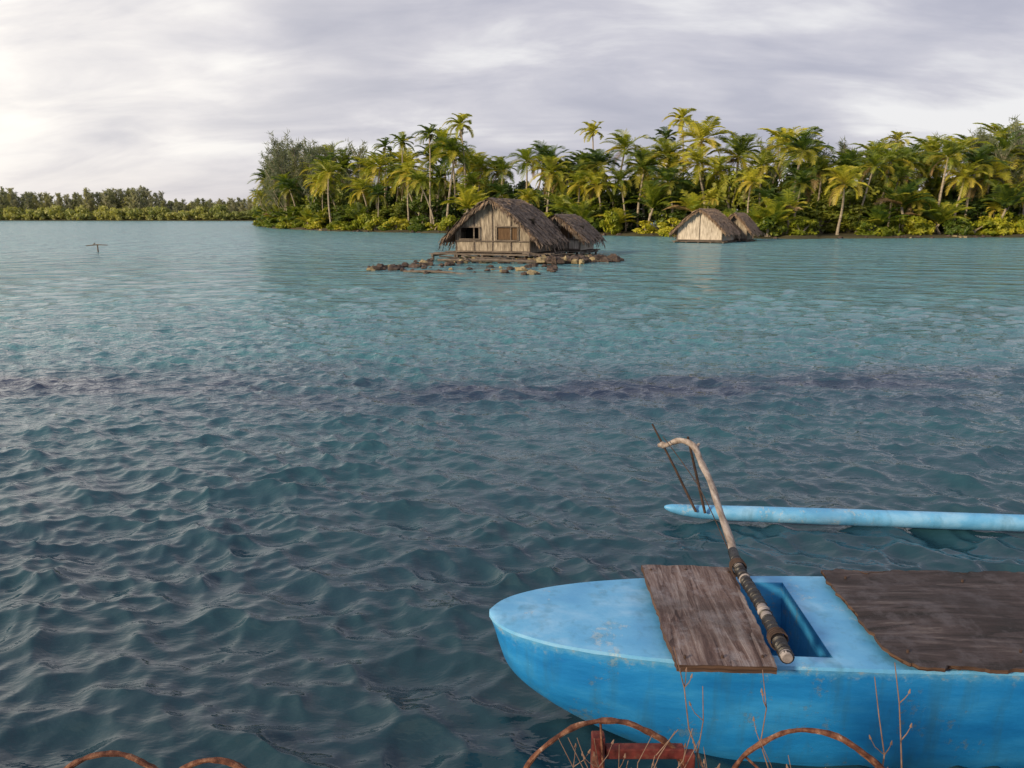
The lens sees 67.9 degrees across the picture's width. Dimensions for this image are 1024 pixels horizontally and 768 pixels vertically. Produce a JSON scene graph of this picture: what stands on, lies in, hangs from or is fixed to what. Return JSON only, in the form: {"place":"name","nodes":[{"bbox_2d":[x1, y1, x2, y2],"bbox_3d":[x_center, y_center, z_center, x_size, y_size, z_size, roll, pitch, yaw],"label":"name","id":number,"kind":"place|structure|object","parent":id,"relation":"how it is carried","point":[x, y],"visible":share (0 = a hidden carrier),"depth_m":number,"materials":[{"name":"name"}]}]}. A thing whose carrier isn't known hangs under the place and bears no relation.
{"place":"outdoors","nodes":[
{"label":"outdoors","id":0,"kind":"place"},
{"bbox_2d":[0,219,253,220],"bbox_3d":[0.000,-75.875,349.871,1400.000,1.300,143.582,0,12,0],"label":"shore ground","id":1,"kind":"structure","parent":0,"point":[127,220],"depth_m":291.37,"materials":[{"name":"soil"}]},
{"bbox_2d":[0,221,1023,767],"bbox_3d":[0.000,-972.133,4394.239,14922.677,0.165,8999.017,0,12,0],"label":"lagoon water","id":2,"kind":"structure","parent":0,"point":[292,499],"depth_m":6.54,"materials":[{"name":"teal liquid"}]},
{"bbox_2d":[86,243,102,251],"bbox_3d":[-23.001,-7.274,42.201,1.203,1.136,0.120,0,12,0],"label":"wooden stake","id":3,"kind":"object","parent":2,"relation":"in","point":[94,244],"visible":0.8,"depth_m":42.07,"materials":[{"name":"grey wood"}]},
{"bbox_2d":[366,254,624,274],"bbox_3d":[-0.370,-5.167,32.414,8.178,0.735,12.762,6,14,27],"label":"stone weir","id":4,"kind":"object","parent":2,"relation":"in","point":[553,262],"visible":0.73,"depth_m":31.71,"materials":[{"name":"grey stone"}]},
{"bbox_2d":[403,251,561,273],"bbox_3d":[-0.633,-4.839,30.167,6.567,0.520,7.451,0,12,0],"label":"driftwood","id":5,"kind":"object","parent":4,"relation":"on","point":[487,259],"visible":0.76,"depth_m":32.29,"materials":[{"name":"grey wood"}]},
{"bbox_2d":[429,197,569,259],"bbox_3d":[-0.521,-7.106,36.215,5.682,3.407,5.054,5,13,20],"label":"thatched hut","id":6,"kind":"object","parent":2,"relation":"in","point":[493,226],"visible":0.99,"depth_m":34.68,"materials":[{"name":"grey wood"}]},
{"bbox_2d":[547,214,606,255],"bbox_3d":[2.763,-7.481,39.548,3.790,2.698,3.838,5,13,21],"label":"thatched hut","id":7,"kind":"object","parent":2,"relation":"in","point":[582,236],"visible":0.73,"depth_m":38.22,"materials":[{"name":"grey wood"}]},
{"bbox_2d":[669,208,741,242],"bbox_3d":[14.903,-11.879,58.346,4.770,3.149,4.855,7,14,29],"label":"thatched hut","id":8,"kind":"object","parent":2,"relation":"in","point":[700,225],"visible":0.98,"depth_m":56.90,"materials":[{"name":"grey wood"}]},
{"bbox_2d":[728,212,763,241],"bbox_3d":[18.115,-12.269,60.801,3.381,2.849,3.628,7,14,29],"label":"thatched hut","id":9,"kind":"object","parent":2,"relation":"in","point":[745,224],"visible":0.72,"depth_m":59.62,"materials":[{"name":"brown wood"}]},
{"bbox_2d":[489,424,1023,767],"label":"outrigger canoe","id":10,"kind":"object","parent":2,"relation":"on","point":[825,649],"visible":1,"depth_m":2.81,"materials":[{"name":"blue paint"}]},
{"bbox_2d":[0,0,1023,215],"label":"sky","id":11,"kind":"structure","parent":0,"point":[181,99],"materials":[{"name":"grey"}]},
{"bbox_2d":[252,223,1023,238],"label":"island ground","id":12,"kind":"structure","parent":0,"point":[851,234],"depth_m":71.06,"materials":[{"name":"soil"}]},
{"bbox_2d":[247,189,263,209],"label":"palm tree","id":13,"kind":"object","parent":12,"relation":"on","point":[257,197],"visible":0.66,"depth_m":142.17,"materials":[{"name":"green plant"}]},
{"bbox_2d":[250,164,270,210],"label":"casuarina tree","id":14,"kind":"object","parent":12,"relation":"on","point":[261,193],"visible":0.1,"depth_m":137.13,"materials":[{"name":"green plant"}]},
{"bbox_2d":[259,152,273,212],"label":"casuarina tree","id":15,"kind":"object","parent":12,"relation":"on","point":[265,195],"visible":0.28,"depth_m":129.10,"materials":[{"name":"green plant"}]},
{"bbox_2d":[257,140,288,206],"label":"casuarina tree","id":16,"kind":"object","parent":12,"relation":"on","point":[269,172],"visible":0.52,"depth_m":123.07,"materials":[{"name":"green plant"}]},
{"bbox_2d":[266,191,287,207],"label":"palm tree","id":17,"kind":"object","parent":12,"relation":"on","point":[272,199],"visible":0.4,"depth_m":123.82,"materials":[{"name":"green plant"}]},
{"bbox_2d":[264,148,290,202],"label":"casuarina tree","id":18,"kind":"object","parent":12,"relation":"on","point":[271,172],"visible":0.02,"depth_m":129.16,"materials":[{"name":"green plant"}]},
{"bbox_2d":[261,144,295,210],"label":"casuarina tree","id":19,"kind":"object","parent":12,"relation":"on","point":[282,153],"visible":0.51,"depth_m":120.43,"materials":[{"name":"green plant"}]},
{"bbox_2d":[258,130,299,201],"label":"casuarina tree","id":20,"kind":"object","parent":12,"relation":"on","point":[274,144],"visible":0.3,"depth_m":122.52,"materials":[{"name":"green plant"}]},
{"bbox_2d":[270,171,297,210],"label":"palm tree","id":21,"kind":"object","parent":12,"relation":"on","point":[284,176],"visible":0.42,"depth_m":117.75,"materials":[{"name":"green plant"}]},
{"bbox_2d":[269,176,309,205],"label":"palm tree","id":22,"kind":"object","parent":12,"relation":"on","point":[288,184],"visible":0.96,"depth_m":114.89,"materials":[{"name":"green plant"}]},
{"bbox_2d":[274,138,306,208],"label":"casuarina tree","id":23,"kind":"object","parent":12,"relation":"on","point":[295,162],"visible":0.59,"depth_m":117.59,"materials":[{"name":"green plant"}]},
{"bbox_2d":[279,144,306,195],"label":"casuarina tree","id":24,"kind":"object","parent":12,"relation":"on","point":[293,172],"visible":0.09,"depth_m":123.19,"materials":[{"name":"green plant"}]},
{"bbox_2d":[290,138,314,184],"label":"casuarina tree","id":25,"kind":"object","parent":12,"relation":"on","point":[304,141],"visible":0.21,"depth_m":127.48,"materials":[{"name":"green plant"}]},
{"bbox_2d":[295,138,317,196],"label":"casuarina tree","id":26,"kind":"object","parent":12,"relation":"on","point":[307,172],"visible":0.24,"depth_m":117.72,"materials":[{"name":"green plant"}]},
{"bbox_2d":[297,145,321,204],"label":"casuarina tree","id":27,"kind":"object","parent":12,"relation":"on","point":[312,153],"visible":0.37,"depth_m":112.58,"materials":[{"name":"green plant"}]},
{"bbox_2d":[304,175,332,213],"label":"palm tree","id":28,"kind":"object","parent":12,"relation":"on","point":[313,179],"visible":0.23,"depth_m":111.11,"materials":[{"name":"green plant"}]},
{"bbox_2d":[309,180,337,225],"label":"palm tree","id":29,"kind":"object","parent":12,"relation":"on","point":[318,190],"visible":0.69,"depth_m":105.85,"materials":[{"name":"green plant"}]},
{"bbox_2d":[311,143,340,217],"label":"casuarina tree","id":30,"kind":"object","parent":12,"relation":"on","point":[323,151],"visible":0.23,"depth_m":112.37,"materials":[{"name":"green plant"}]},
{"bbox_2d":[310,159,345,221],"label":"palm tree","id":31,"kind":"object","parent":12,"relation":"on","point":[327,167],"visible":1,"depth_m":102.42,"materials":[{"name":"green plant"}]},
{"bbox_2d":[334,145,353,205],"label":"casuarina tree","id":32,"kind":"object","parent":12,"relation":"on","point":[349,150],"visible":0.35,"depth_m":110.28,"materials":[{"name":"green plant"}]},
{"bbox_2d":[345,189,363,204],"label":"palm tree","id":33,"kind":"object","parent":12,"relation":"on","point":[353,198],"visible":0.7,"depth_m":101.12,"materials":[{"name":"green plant"}]},
{"bbox_2d":[343,140,374,193],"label":"casuarina tree","id":34,"kind":"object","parent":12,"relation":"on","point":[361,151],"visible":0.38,"depth_m":108.86,"materials":[{"name":"green plant"}]},
{"bbox_2d":[341,176,382,213],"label":"palm tree","id":35,"kind":"object","parent":12,"relation":"on","point":[360,186],"visible":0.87,"depth_m":99.35,"materials":[{"name":"green plant"}]},
{"bbox_2d":[367,184,392,229],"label":"palm tree","id":36,"kind":"object","parent":12,"relation":"on","point":[379,193],"visible":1,"depth_m":95.04,"materials":[{"name":"green plant"}]},
{"bbox_2d":[372,137,394,204],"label":"palm tree","id":37,"kind":"object","parent":12,"relation":"on","point":[384,143],"visible":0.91,"depth_m":103.74,"materials":[{"name":"green plant"}]},
{"bbox_2d":[389,131,415,202],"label":"palm tree","id":38,"kind":"object","parent":12,"relation":"on","point":[402,141],"visible":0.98,"depth_m":99.34,"materials":[{"name":"green plant"}]},
{"bbox_2d":[389,158,428,224],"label":"palm tree","id":39,"kind":"object","parent":12,"relation":"on","point":[406,166],"visible":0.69,"depth_m":93.81,"materials":[{"name":"green plant"}]},
{"bbox_2d":[398,170,436,228],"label":"palm tree","id":40,"kind":"object","parent":12,"relation":"on","point":[418,177],"visible":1,"depth_m":89.43,"materials":[{"name":"green plant"}]},
{"bbox_2d":[411,123,439,223],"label":"palm tree","id":41,"kind":"object","parent":12,"relation":"on","point":[426,133],"visible":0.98,"depth_m":92.19,"materials":[{"name":"green plant"}]},
{"bbox_2d":[414,170,438,215],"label":"palm tree","id":42,"kind":"object","parent":12,"relation":"on","point":[426,182],"visible":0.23,"depth_m":94.65,"materials":[{"name":"green plant"}]},
{"bbox_2d":[431,136,475,216],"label":"palm tree","id":43,"kind":"object","parent":12,"relation":"on","point":[462,159],"visible":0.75,"depth_m":89.92,"materials":[{"name":"green plant"}]},
{"bbox_2d":[442,113,474,209],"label":"palm tree","id":44,"kind":"object","parent":12,"relation":"on","point":[460,125],"visible":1,"depth_m":89.36,"materials":[{"name":"green plant"}]},
{"bbox_2d":[452,171,488,197],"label":"palm tree","id":45,"kind":"object","parent":12,"relation":"on","point":[471,178],"visible":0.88,"depth_m":89.39,"materials":[{"name":"green plant"}]},
{"bbox_2d":[486,183,519,198],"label":"palm tree","id":46,"kind":"object","parent":12,"relation":"on","point":[502,190],"visible":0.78,"depth_m":86.19,"materials":[{"name":"green plant"}]},
{"bbox_2d":[515,188,541,206],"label":"palm tree","id":47,"kind":"object","parent":12,"relation":"on","point":[528,193],"visible":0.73,"depth_m":83.96,"materials":[{"name":"green plant"}]},
{"bbox_2d":[526,154,572,214],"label":"palm tree","id":48,"kind":"object","parent":12,"relation":"on","point":[549,172],"visible":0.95,"depth_m":83.54,"materials":[{"name":"green plant"}]},
{"bbox_2d":[562,170,594,204],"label":"palm tree","id":49,"kind":"object","parent":12,"relation":"on","point":[576,177],"visible":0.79,"depth_m":81.26,"materials":[{"name":"green plant"}]},
{"bbox_2d":[573,120,603,184],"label":"palm tree","id":50,"kind":"object","parent":12,"relation":"on","point":[591,128],"visible":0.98,"depth_m":89.84,"materials":[{"name":"green plant"}]},
{"bbox_2d":[573,169,622,218],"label":"palm tree","id":51,"kind":"object","parent":12,"relation":"on","point":[595,179],"visible":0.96,"depth_m":80.18,"materials":[{"name":"green plant"}]},
{"bbox_2d":[601,168,641,231],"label":"palm tree","id":52,"kind":"object","parent":12,"relation":"on","point":[620,176],"visible":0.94,"depth_m":80.05,"materials":[{"name":"green plant"}]},
{"bbox_2d":[248,116,1023,227],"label":"palm grove","id":53,"kind":"object","parent":12,"relation":"on","point":[797,146],"visible":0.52,"depth_m":80.13,"materials":[{"name":"green plant"}]},
{"bbox_2d":[252,165,1023,236],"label":"coastal undergrowth","id":54,"kind":"object","parent":12,"relation":"on","point":[815,216],"visible":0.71,"depth_m":76.72,"materials":[{"name":"green plant"}]},
{"bbox_2d":[638,182,664,214],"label":"palm tree","id":55,"kind":"object","parent":12,"relation":"on","point":[642,189],"visible":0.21,"depth_m":77.51,"materials":[{"name":"green plant"}]},
{"bbox_2d":[286,228,1019,238],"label":"shore rocks","id":56,"kind":"object","parent":12,"relation":"on","point":[839,237],"visible":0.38,"depth_m":70.43,"materials":[{"name":"grey stone"}]},
{"bbox_2d":[654,126,677,145],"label":"palm tree","id":57,"kind":"object","parent":12,"relation":"on","point":[665,133],"visible":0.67,"depth_m":88.73,"materials":[{"name":"green plant"}]},
{"bbox_2d":[645,164,696,225],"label":"palm tree","id":58,"kind":"object","parent":12,"relation":"on","point":[668,175],"visible":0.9,"depth_m":75.36,"materials":[{"name":"green plant"}]},
{"bbox_2d":[663,108,696,175],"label":"palm tree","id":59,"kind":"object","parent":12,"relation":"on","point":[683,112],"visible":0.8,"depth_m":86.08,"materials":[{"name":"green plant"}]},
{"bbox_2d":[699,188,722,208],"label":"palm tree","id":60,"kind":"object","parent":12,"relation":"on","point":[710,193],"visible":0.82,"depth_m":72.46,"materials":[{"name":"green plant"}]},
{"bbox_2d":[733,167,772,215],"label":"palm tree","id":61,"kind":"object","parent":12,"relation":"on","point":[750,179],"visible":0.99,"depth_m":70.74,"materials":[{"name":"green plant"}]},
{"bbox_2d":[751,188,783,210],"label":"palm tree","id":62,"kind":"object","parent":12,"relation":"on","point":[765,193],"visible":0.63,"depth_m":69.26,"materials":[{"name":"green plant"}]},
{"bbox_2d":[750,134,787,179],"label":"casuarina tree","id":63,"kind":"object","parent":12,"relation":"on","point":[767,146],"visible":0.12,"depth_m":83.36,"materials":[{"name":"green plant"}]},
{"bbox_2d":[766,127,784,157],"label":"palm tree","id":64,"kind":"object","parent":12,"relation":"on","point":[779,130],"visible":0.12,"depth_m":89.83,"materials":[{"name":"green plant"}]},
{"bbox_2d":[782,167,820,219],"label":"palm tree","id":65,"kind":"object","parent":12,"relation":"on","point":[800,179],"visible":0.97,"depth_m":69.28,"materials":[{"name":"green plant"}]},
{"bbox_2d":[805,135,831,192],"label":"casuarina tree","id":66,"kind":"object","parent":12,"relation":"on","point":[824,152],"visible":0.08,"depth_m":84.33,"materials":[{"name":"green plant"}]},
{"bbox_2d":[827,137,857,180],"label":"casuarina tree","id":67,"kind":"object","parent":12,"relation":"on","point":[842,144],"visible":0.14,"depth_m":83.69,"materials":[{"name":"green plant"}]},
{"bbox_2d":[821,165,871,234],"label":"palm tree","id":68,"kind":"object","parent":12,"relation":"on","point":[840,177],"visible":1,"depth_m":68.26,"materials":[{"name":"green plant"}]},
{"bbox_2d":[851,150,896,231],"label":"palm tree","id":69,"kind":"object","parent":12,"relation":"on","point":[871,162],"visible":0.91,"depth_m":70.78,"materials":[{"name":"green plant"}]},
{"bbox_2d":[877,131,902,177],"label":"casuarina tree","id":70,"kind":"object","parent":12,"relation":"on","point":[895,140],"visible":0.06,"depth_m":85.31,"materials":[{"name":"green plant"}]},
{"bbox_2d":[883,131,910,149],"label":"palm tree","id":71,"kind":"object","parent":12,"relation":"on","point":[899,135],"visible":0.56,"depth_m":87.45,"materials":[{"name":"green plant"}]},
{"bbox_2d":[879,165,920,226],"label":"palm tree","id":72,"kind":"object","parent":12,"relation":"on","point":[901,169],"visible":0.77,"depth_m":72.30,"materials":[{"name":"green plant"}]},
{"bbox_2d":[899,189,938,215],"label":"palm tree","id":73,"kind":"object","parent":12,"relation":"on","point":[918,202],"visible":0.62,"depth_m":71.00,"materials":[{"name":"green plant"}]},
{"bbox_2d":[919,133,951,191],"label":"casuarina tree","id":74,"kind":"object","parent":12,"relation":"on","point":[934,170],"visible":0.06,"depth_m":82.88,"materials":[{"name":"green plant"}]},
{"bbox_2d":[922,137,979,233],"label":"palm tree","id":75,"kind":"object","parent":12,"relation":"on","point":[949,150],"visible":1,"depth_m":72.05,"materials":[{"name":"green plant"}]},
{"bbox_2d":[937,159,987,219],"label":"palm tree","id":76,"kind":"object","parent":12,"relation":"on","point":[966,171],"visible":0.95,"depth_m":72.22,"materials":[{"name":"green plant"}]},
{"bbox_2d":[952,144,1008,216],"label":"palm tree","id":77,"kind":"object","parent":12,"relation":"on","point":[983,163],"visible":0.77,"depth_m":72.81,"materials":[{"name":"green plant"}]},
{"bbox_2d":[969,126,997,197],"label":"casuarina tree","id":78,"kind":"object","parent":12,"relation":"on","point":[980,143],"visible":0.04,"depth_m":79.77,"materials":[{"name":"green plant"}]},
{"bbox_2d":[966,127,1006,219],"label":"casuarina tree","id":79,"kind":"object","parent":12,"relation":"on","point":[989,139],"visible":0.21,"depth_m":77.18,"materials":[{"name":"green plant"}]},
{"bbox_2d":[984,201,1006,216],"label":"palm tree","id":80,"kind":"object","parent":12,"relation":"on","point":[995,206],"visible":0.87,"depth_m":73.00,"materials":[{"name":"green plant"}]},
{"bbox_2d":[989,140,1019,212],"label":"casuarina tree","id":81,"kind":"object","parent":12,"relation":"on","point":[998,153],"visible":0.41,"depth_m":74.95,"materials":[{"name":"green plant"}]},
{"bbox_2d":[995,116,1023,183],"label":"casuarina tree","id":82,"kind":"object","parent":12,"relation":"on","point":[1020,141],"visible":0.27,"depth_m":78.16,"materials":[{"name":"green plant"}]},
{"bbox_2d":[1003,182,1023,209],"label":"palm tree","id":83,"kind":"object","parent":12,"relation":"on","point":[1014,185],"visible":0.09,"depth_m":74.41,"materials":[{"name":"green plant"}]},
{"bbox_2d":[1010,149,1023,214],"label":"casuarina tree","id":84,"kind":"object","parent":12,"relation":"on","point":[1021,168],"visible":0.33,"depth_m":76.11,"materials":[{"name":"green plant"}]},
{"bbox_2d":[1013,150,1023,214],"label":"palm tree","id":85,"kind":"object","parent":12,"relation":"on","point":[1021,176],"visible":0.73,"depth_m":75.71,"materials":[{"name":"green plant"}]},
{"bbox_2d":[590,731,694,767],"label":"rusty iron frame","id":86,"kind":"object","parent":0,"point":[636,750],"visible":0.9,"depth_m":1.76,"materials":[{"name":"red metal"}]},
{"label":"shore bank","id":87,"kind":"structure","parent":0,"visible":0},
{"bbox_2d":[64,750,157,767],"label":"rusty wheel","id":88,"kind":"object","parent":87,"relation":"on","point":[115,753],"visible":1,"depth_m":1.76,"materials":[{"name":"metal"}]},
{"bbox_2d":[179,757,246,767],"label":"rusty wheel","id":89,"kind":"object","parent":87,"relation":"on","point":[223,761],"visible":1,"depth_m":1.76,"materials":[{"name":"metal"}]},
{"bbox_2d":[523,717,683,767],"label":"rusty wheel","id":90,"kind":"object","parent":87,"relation":"on","point":[663,740],"visible":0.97,"depth_m":1.75,"materials":[{"name":"brown metal"}]},
{"bbox_2d":[558,647,911,767],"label":"dry weeds","id":91,"kind":"object","parent":87,"relation":"on","point":[695,745],"visible":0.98,"depth_m":1.75,"materials":[{"name":"brown plant"}]},
{"bbox_2d":[732,728,884,767],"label":"rusty wheel","id":92,"kind":"object","parent":87,"relation":"on","point":[873,761],"visible":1,"depth_m":1.75,"materials":[{"name":"metal"}]}
]}

